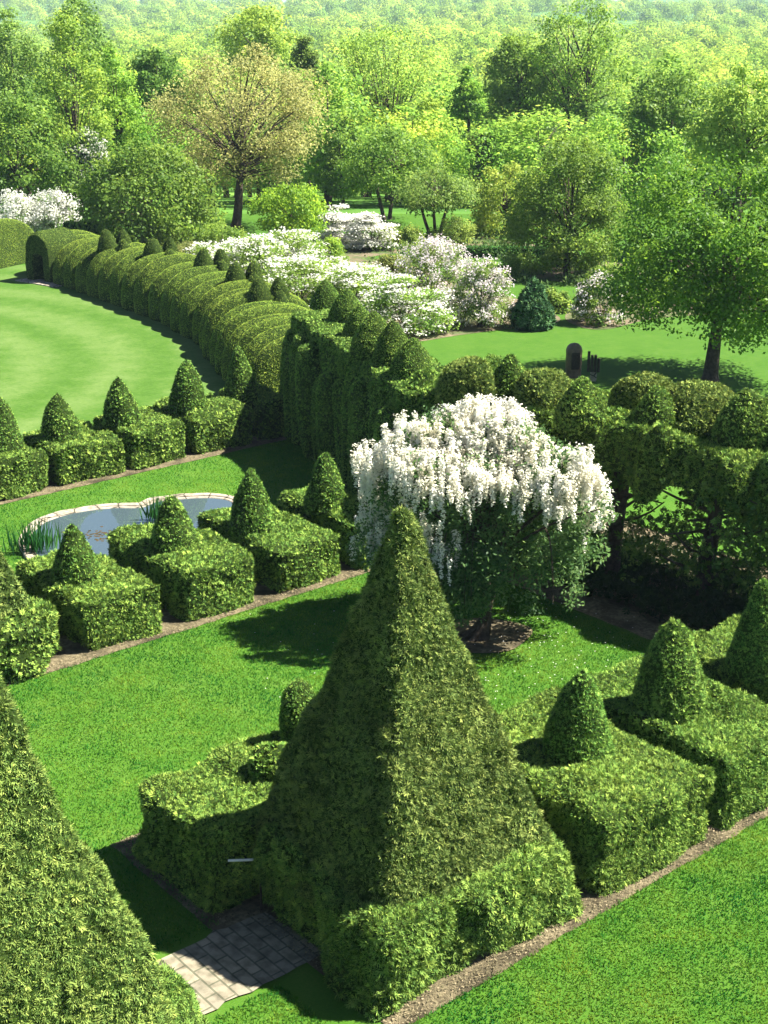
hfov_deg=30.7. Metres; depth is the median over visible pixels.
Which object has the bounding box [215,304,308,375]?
scalloped yew
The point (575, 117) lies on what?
woodland tree
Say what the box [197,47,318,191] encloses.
woodland tree
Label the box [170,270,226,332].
scalloped yew
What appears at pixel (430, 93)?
woodland tree
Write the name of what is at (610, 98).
woodland tree
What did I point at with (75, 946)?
pyramid topiary
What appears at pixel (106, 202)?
bush
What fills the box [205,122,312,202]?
woodland tree
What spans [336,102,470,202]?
woodland tree
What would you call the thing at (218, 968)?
path
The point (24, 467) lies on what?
yew block
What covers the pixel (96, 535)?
lily leaves
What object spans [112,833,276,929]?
soil strip
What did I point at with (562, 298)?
green bush
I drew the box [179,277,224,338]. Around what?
scalloped yew
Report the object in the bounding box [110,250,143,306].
scalloped yew
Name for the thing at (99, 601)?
yew block
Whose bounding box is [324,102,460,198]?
woodland tree
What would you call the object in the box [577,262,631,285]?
green bush
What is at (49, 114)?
woodland tree
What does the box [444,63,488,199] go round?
broadleaf tree
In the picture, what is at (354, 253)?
mulch bed
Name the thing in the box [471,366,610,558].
pleached yew
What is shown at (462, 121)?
woodland tree
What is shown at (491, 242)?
undergrowth
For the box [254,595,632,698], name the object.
fallen petals
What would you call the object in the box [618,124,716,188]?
woodland tree
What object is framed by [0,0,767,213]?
ground
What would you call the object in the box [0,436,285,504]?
soil strip
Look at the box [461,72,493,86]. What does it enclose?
woodland tree
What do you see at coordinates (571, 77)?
broadleaf tree
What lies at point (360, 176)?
broadleaf tree
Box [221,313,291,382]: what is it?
scalloped yew
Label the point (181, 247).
green bush
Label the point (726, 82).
woodland tree
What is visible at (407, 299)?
viburnum bush
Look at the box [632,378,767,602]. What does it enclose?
pleached yew
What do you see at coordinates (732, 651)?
yew block
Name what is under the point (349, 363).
tall hedge
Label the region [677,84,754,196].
woodland tree
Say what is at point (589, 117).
woodland tree
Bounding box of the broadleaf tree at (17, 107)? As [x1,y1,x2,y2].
[0,87,80,219]
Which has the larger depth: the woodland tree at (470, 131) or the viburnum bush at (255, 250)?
the woodland tree at (470, 131)
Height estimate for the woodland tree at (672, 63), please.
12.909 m
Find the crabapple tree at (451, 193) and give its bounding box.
[387,164,484,233]
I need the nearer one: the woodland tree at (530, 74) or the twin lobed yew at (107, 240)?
the twin lobed yew at (107, 240)
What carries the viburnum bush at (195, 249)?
on the mulch bed at (470, 329)
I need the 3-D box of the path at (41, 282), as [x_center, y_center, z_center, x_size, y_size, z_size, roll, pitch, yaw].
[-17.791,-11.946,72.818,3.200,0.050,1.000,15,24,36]
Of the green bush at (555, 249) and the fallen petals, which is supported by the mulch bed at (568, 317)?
the green bush at (555, 249)
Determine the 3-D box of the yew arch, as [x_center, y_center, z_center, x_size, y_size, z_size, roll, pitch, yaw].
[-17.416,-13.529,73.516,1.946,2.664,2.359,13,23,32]
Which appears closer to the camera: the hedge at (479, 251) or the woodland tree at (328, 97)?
the hedge at (479, 251)
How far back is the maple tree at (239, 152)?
88.81 m
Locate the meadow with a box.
[0,214,767,379]
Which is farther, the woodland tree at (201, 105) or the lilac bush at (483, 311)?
the woodland tree at (201, 105)
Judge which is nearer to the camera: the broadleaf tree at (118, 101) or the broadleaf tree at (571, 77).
the broadleaf tree at (118, 101)
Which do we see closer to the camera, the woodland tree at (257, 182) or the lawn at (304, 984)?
the lawn at (304, 984)
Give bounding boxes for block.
[0,397,49,499]
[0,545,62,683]
[15,523,162,650]
[22,393,125,485]
[92,375,185,469]
[106,494,255,621]
[131,677,315,914]
[152,359,253,453]
[196,467,340,592]
[219,345,284,440]
[276,451,380,569]
[496,667,717,897]
[588,616,767,830]
[690,577,767,705]
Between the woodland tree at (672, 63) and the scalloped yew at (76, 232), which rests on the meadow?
the scalloped yew at (76, 232)
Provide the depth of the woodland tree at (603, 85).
307.63 m
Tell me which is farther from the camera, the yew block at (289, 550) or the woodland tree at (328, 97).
the woodland tree at (328, 97)
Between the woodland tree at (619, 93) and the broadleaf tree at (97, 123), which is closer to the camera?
the broadleaf tree at (97, 123)
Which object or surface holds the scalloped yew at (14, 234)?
on the meadow
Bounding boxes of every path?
[15,278,61,287]
[156,912,320,1014]
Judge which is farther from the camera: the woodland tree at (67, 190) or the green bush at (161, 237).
the woodland tree at (67, 190)
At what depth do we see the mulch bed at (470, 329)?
62.50 m
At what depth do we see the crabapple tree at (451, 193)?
85.37 m
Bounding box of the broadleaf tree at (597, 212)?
[498,132,638,275]
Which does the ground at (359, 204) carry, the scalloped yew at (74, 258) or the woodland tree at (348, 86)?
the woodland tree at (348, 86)
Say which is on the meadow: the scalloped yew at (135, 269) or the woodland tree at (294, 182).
the scalloped yew at (135, 269)
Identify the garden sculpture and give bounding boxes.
[565,343,582,377]
[587,351,599,381]
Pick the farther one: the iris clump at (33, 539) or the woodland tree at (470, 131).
the woodland tree at (470, 131)
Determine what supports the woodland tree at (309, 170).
on the ground at (359, 204)
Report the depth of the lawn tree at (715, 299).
49.93 m
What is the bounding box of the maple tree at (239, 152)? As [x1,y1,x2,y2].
[141,42,333,228]
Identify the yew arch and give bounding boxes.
[25,227,75,282]
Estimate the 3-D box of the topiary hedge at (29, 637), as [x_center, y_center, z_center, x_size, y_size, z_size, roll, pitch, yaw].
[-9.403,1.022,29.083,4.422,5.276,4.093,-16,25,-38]
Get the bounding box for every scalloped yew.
[0,218,33,268]
[52,237,98,285]
[63,238,115,289]
[71,229,93,234]
[75,234,99,240]
[75,246,96,293]
[86,242,144,298]
[98,246,144,302]
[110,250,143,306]
[121,252,184,311]
[133,253,195,316]
[148,261,193,321]
[160,265,218,326]
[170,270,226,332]
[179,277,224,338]
[192,279,270,344]
[199,287,249,350]
[202,290,312,360]
[209,300,302,366]
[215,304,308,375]
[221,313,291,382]
[233,315,291,354]
[244,324,289,365]
[250,336,283,392]
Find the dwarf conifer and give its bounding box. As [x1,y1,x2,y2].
[508,276,556,330]
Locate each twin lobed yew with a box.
[96,228,131,253]
[142,236,177,257]
[193,248,230,270]
[224,261,263,282]
[248,277,290,302]
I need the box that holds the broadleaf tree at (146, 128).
[119,109,209,210]
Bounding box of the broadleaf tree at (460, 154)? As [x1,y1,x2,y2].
[418,116,548,207]
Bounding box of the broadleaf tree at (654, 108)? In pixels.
[617,63,727,204]
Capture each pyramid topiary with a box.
[0,666,211,1023]
[249,506,585,1022]
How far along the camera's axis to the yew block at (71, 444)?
41.72 m
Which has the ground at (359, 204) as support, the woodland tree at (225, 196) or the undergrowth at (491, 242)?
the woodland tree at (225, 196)
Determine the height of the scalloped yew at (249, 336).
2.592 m
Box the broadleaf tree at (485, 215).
[468,161,546,238]
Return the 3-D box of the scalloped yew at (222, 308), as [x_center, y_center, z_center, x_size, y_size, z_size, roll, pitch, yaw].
[-5.060,-7.856,57.446,5.091,2.631,2.369,-6,20,-16]
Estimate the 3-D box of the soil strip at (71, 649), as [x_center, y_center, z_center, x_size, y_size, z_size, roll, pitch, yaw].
[-5.435,2.133,32.987,14.104,0.001,3.723,-16,25,-38]
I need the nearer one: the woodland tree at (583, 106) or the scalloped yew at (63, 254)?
the scalloped yew at (63, 254)
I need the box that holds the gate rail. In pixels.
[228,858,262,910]
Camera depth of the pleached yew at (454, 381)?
34.52 m
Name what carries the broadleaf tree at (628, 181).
on the meadow
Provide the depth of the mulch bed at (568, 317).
64.80 m
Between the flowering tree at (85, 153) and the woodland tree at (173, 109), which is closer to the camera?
the flowering tree at (85, 153)
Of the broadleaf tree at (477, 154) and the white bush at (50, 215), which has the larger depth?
the broadleaf tree at (477, 154)
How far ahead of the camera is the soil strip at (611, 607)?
32.69 m
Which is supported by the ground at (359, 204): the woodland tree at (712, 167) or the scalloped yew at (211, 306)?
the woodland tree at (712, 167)
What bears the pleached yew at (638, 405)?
on the soil strip at (611, 607)
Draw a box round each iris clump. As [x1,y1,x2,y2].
[1,513,61,554]
[137,494,164,521]
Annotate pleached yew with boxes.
[391,353,526,523]
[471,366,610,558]
[546,370,697,582]
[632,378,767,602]
[735,397,767,595]
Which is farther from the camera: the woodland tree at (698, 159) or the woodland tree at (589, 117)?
the woodland tree at (589, 117)
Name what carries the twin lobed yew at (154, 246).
on the meadow
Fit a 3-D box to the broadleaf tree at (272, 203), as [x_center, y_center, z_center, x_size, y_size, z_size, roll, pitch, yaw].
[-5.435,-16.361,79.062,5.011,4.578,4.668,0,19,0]
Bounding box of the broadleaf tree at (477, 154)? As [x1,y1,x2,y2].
[463,132,497,178]
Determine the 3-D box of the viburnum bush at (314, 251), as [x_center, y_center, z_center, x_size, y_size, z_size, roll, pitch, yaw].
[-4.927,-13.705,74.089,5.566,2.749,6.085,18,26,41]
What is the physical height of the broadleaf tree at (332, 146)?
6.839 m
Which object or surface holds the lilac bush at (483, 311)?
on the mulch bed at (470, 329)
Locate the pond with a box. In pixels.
[18,493,233,559]
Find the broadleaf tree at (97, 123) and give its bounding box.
[27,8,117,213]
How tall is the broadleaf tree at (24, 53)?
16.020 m
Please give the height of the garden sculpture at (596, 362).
1.140 m
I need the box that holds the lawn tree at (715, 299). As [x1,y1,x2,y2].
[585,149,767,381]
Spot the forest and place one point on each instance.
(716, 39)
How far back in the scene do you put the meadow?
59.10 m
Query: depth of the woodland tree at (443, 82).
136.18 m
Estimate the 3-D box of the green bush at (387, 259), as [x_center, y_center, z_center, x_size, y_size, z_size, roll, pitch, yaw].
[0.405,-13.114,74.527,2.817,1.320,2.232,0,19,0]
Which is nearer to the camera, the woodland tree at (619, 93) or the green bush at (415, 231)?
the green bush at (415, 231)
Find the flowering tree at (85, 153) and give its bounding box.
[62,126,110,209]
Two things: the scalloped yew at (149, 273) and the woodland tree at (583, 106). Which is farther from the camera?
the woodland tree at (583, 106)
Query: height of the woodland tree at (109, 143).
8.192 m
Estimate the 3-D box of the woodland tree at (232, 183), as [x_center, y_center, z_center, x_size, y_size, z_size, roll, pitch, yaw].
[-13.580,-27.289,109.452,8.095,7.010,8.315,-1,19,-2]
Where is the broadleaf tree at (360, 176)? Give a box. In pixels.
[332,122,449,219]
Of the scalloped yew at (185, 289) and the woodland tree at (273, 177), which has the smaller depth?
the scalloped yew at (185, 289)
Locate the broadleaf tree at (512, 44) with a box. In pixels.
[480,32,563,188]
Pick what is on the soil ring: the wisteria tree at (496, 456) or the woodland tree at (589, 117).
the wisteria tree at (496, 456)
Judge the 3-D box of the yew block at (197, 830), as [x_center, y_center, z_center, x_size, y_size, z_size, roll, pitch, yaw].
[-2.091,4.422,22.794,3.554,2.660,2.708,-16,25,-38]
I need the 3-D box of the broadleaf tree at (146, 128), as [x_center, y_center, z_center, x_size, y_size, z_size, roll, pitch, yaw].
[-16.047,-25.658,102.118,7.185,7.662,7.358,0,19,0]
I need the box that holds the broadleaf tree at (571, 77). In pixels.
[518,0,639,133]
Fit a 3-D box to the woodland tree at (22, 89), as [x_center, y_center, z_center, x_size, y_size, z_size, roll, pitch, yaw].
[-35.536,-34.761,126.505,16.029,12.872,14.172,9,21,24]
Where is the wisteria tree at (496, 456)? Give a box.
[345,392,621,641]
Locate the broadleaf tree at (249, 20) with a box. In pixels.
[208,1,301,196]
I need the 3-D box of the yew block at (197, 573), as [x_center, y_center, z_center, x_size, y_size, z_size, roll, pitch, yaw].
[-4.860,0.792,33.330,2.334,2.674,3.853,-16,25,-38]
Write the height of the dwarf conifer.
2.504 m
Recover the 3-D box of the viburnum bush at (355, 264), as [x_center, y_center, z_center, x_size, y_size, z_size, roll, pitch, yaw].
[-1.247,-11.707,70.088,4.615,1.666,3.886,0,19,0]
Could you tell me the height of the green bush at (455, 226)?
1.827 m
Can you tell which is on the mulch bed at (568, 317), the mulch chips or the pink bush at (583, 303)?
the pink bush at (583, 303)
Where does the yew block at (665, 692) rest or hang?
on the soil strip at (473, 966)
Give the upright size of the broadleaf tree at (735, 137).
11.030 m
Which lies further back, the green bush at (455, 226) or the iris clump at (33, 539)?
the green bush at (455, 226)
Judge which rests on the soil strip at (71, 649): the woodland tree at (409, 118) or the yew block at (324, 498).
the yew block at (324, 498)
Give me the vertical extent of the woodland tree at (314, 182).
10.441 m
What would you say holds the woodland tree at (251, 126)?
on the ground at (359, 204)
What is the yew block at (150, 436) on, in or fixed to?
on the soil strip at (51, 487)
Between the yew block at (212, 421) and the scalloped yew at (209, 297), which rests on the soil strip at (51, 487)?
the yew block at (212, 421)
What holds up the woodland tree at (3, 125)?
on the ground at (359, 204)
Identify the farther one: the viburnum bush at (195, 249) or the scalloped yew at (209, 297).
the viburnum bush at (195, 249)
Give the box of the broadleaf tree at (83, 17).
[45,0,120,191]
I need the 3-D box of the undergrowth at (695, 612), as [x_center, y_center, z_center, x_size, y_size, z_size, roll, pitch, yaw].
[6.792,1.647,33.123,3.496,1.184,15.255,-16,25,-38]
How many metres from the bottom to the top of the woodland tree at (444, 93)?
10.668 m
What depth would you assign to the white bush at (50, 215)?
88.25 m
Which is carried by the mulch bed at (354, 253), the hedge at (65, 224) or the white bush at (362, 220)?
the white bush at (362, 220)
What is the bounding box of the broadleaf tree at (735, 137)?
[680,59,767,227]
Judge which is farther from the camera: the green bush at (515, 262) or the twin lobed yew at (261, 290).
the green bush at (515, 262)
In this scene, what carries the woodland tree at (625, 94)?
on the ground at (359, 204)
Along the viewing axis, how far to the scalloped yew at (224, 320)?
55.31 m
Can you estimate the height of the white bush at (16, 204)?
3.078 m
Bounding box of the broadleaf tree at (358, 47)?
[329,20,449,201]
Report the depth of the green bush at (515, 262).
74.86 m
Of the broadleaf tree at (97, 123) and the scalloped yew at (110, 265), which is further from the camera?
the broadleaf tree at (97, 123)
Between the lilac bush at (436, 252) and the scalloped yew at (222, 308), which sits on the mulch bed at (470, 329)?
the lilac bush at (436, 252)
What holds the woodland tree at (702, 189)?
on the ground at (359, 204)
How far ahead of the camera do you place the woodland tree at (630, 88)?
268.04 m
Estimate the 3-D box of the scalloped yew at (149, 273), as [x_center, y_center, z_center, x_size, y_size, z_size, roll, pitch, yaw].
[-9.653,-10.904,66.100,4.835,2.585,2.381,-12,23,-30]
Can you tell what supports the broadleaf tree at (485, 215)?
on the meadow
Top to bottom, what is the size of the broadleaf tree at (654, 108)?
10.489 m
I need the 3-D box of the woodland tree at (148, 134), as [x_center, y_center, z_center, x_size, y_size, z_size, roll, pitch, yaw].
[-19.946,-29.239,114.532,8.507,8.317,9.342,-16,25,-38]
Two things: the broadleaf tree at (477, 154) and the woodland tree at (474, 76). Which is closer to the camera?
the broadleaf tree at (477, 154)
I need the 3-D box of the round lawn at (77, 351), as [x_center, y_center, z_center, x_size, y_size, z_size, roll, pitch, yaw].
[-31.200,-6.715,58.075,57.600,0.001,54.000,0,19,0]
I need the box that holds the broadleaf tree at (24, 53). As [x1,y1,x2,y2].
[0,4,50,195]
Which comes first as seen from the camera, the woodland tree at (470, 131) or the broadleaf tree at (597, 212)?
the broadleaf tree at (597, 212)
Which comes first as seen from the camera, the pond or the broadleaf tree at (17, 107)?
the pond
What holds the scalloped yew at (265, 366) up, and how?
on the meadow
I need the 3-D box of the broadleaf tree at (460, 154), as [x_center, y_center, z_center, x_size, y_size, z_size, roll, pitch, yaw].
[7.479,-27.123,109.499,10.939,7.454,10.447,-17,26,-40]
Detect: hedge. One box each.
[62,221,99,234]
[279,280,469,536]
[411,245,550,257]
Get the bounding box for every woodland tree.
[0,84,121,196]
[0,103,59,200]
[1,67,65,149]
[1,107,128,198]
[8,66,112,197]
[87,101,185,199]
[110,105,191,202]
[112,81,220,195]
[117,56,218,156]
[166,123,260,205]
[189,79,312,196]
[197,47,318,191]
[199,86,262,197]
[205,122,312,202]
[248,114,311,187]
[267,78,386,200]
[274,177,322,188]
[278,58,397,207]
[284,104,373,196]
[310,59,422,196]
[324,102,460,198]
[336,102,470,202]
[353,93,466,206]
[392,59,484,134]
[413,84,451,105]
[415,90,507,182]
[422,78,520,170]
[454,110,550,190]
[459,104,601,199]
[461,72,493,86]
[468,71,495,83]
[476,91,589,153]
[485,46,608,161]
[510,96,637,180]
[542,101,624,139]
[572,119,711,206]
[580,49,744,165]
[582,89,619,105]
[593,80,619,104]
[596,75,679,168]
[601,84,630,105]
[618,75,651,102]
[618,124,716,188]
[669,95,760,198]
[674,182,734,196]
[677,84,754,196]
[679,97,767,205]
[702,78,747,89]
[730,61,766,91]
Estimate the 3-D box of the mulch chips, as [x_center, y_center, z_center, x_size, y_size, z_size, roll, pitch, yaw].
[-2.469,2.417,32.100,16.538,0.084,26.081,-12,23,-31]
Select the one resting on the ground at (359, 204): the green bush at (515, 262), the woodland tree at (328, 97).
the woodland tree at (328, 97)
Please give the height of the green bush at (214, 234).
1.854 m
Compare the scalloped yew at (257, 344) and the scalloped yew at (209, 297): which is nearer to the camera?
the scalloped yew at (257, 344)
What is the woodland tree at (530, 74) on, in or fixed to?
on the ground at (359, 204)
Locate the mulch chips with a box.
[0,436,767,1023]
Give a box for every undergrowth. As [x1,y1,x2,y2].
[185,229,762,297]
[437,508,764,631]
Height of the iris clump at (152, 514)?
0.868 m
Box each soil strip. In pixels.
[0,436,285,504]
[7,559,369,685]
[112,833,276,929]
[275,807,767,1023]
[459,510,767,640]
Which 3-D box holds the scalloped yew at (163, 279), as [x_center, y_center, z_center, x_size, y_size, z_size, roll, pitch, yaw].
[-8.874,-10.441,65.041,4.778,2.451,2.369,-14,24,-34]
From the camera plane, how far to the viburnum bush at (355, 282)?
64.54 m
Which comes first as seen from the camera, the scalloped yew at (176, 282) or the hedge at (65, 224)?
the scalloped yew at (176, 282)
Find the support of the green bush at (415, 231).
on the mulch bed at (354, 253)
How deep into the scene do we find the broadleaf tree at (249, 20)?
154.87 m
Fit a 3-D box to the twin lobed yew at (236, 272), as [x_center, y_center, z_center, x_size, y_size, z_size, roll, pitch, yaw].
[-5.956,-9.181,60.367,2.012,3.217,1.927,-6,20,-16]
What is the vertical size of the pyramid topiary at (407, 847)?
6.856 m
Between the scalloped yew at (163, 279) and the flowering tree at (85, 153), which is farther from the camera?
the flowering tree at (85, 153)
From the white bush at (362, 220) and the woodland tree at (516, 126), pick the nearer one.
the white bush at (362, 220)
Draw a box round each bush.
[0,187,48,230]
[23,187,82,231]
[58,134,228,244]
[139,226,194,245]
[176,240,208,253]
[182,240,247,269]
[194,220,246,248]
[209,233,299,281]
[241,226,354,280]
[263,254,353,304]
[297,263,407,311]
[309,234,349,268]
[313,203,372,244]
[324,260,392,296]
[340,211,400,249]
[359,272,462,336]
[370,253,412,277]
[377,222,425,247]
[385,233,480,317]
[424,215,478,243]
[445,253,517,328]
[493,250,546,275]
[540,246,575,267]
[545,287,573,313]
[567,269,624,326]
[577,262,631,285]
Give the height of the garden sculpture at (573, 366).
1.340 m
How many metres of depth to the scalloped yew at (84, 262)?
69.93 m
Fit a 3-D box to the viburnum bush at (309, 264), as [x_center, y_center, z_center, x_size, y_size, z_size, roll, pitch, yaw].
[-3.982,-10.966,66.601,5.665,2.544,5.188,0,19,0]
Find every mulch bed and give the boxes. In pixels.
[178,236,534,263]
[242,258,560,340]
[530,262,761,329]
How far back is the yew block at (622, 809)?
22.69 m
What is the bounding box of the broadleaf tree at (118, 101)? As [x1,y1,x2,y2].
[78,44,145,210]
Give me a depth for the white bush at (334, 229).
83.78 m
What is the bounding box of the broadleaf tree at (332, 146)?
[309,118,377,208]
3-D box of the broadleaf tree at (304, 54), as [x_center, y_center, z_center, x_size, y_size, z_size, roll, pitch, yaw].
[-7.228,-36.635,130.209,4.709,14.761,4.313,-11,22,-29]
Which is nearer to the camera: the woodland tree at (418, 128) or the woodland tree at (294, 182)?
the woodland tree at (418, 128)
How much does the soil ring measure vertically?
0.001 m
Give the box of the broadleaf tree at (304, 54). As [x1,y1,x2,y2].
[285,34,333,191]
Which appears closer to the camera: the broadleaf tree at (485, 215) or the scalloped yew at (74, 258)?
the scalloped yew at (74, 258)
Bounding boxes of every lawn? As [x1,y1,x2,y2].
[0,265,224,437]
[0,380,767,1023]
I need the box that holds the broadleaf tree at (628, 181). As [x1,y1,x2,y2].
[549,108,707,216]
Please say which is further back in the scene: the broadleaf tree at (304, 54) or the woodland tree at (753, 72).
the woodland tree at (753, 72)
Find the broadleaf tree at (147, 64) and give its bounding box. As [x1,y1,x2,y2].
[126,44,191,133]
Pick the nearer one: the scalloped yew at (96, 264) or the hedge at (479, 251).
the scalloped yew at (96, 264)
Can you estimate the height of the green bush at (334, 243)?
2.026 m
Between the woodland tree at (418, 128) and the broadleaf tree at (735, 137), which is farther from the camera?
the woodland tree at (418, 128)
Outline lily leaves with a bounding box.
[62,526,110,540]
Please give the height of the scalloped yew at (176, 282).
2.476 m
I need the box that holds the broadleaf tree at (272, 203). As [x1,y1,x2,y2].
[243,181,331,257]
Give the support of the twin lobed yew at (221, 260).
on the meadow
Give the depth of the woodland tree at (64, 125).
133.60 m
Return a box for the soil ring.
[453,618,532,652]
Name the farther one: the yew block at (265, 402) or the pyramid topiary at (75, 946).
the yew block at (265, 402)
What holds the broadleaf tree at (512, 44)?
on the ground at (359, 204)
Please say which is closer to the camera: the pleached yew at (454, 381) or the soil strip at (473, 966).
the soil strip at (473, 966)
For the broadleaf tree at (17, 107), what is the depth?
92.47 m
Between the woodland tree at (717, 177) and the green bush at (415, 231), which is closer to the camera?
the green bush at (415, 231)
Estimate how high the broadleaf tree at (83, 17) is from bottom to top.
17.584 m
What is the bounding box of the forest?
[0,0,767,100]
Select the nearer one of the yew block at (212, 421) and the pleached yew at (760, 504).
the pleached yew at (760, 504)
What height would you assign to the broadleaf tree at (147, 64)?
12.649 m
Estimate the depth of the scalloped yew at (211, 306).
57.86 m
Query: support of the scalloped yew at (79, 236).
on the meadow
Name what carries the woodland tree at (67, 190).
on the ground at (359, 204)
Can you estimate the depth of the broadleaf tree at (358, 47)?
113.66 m

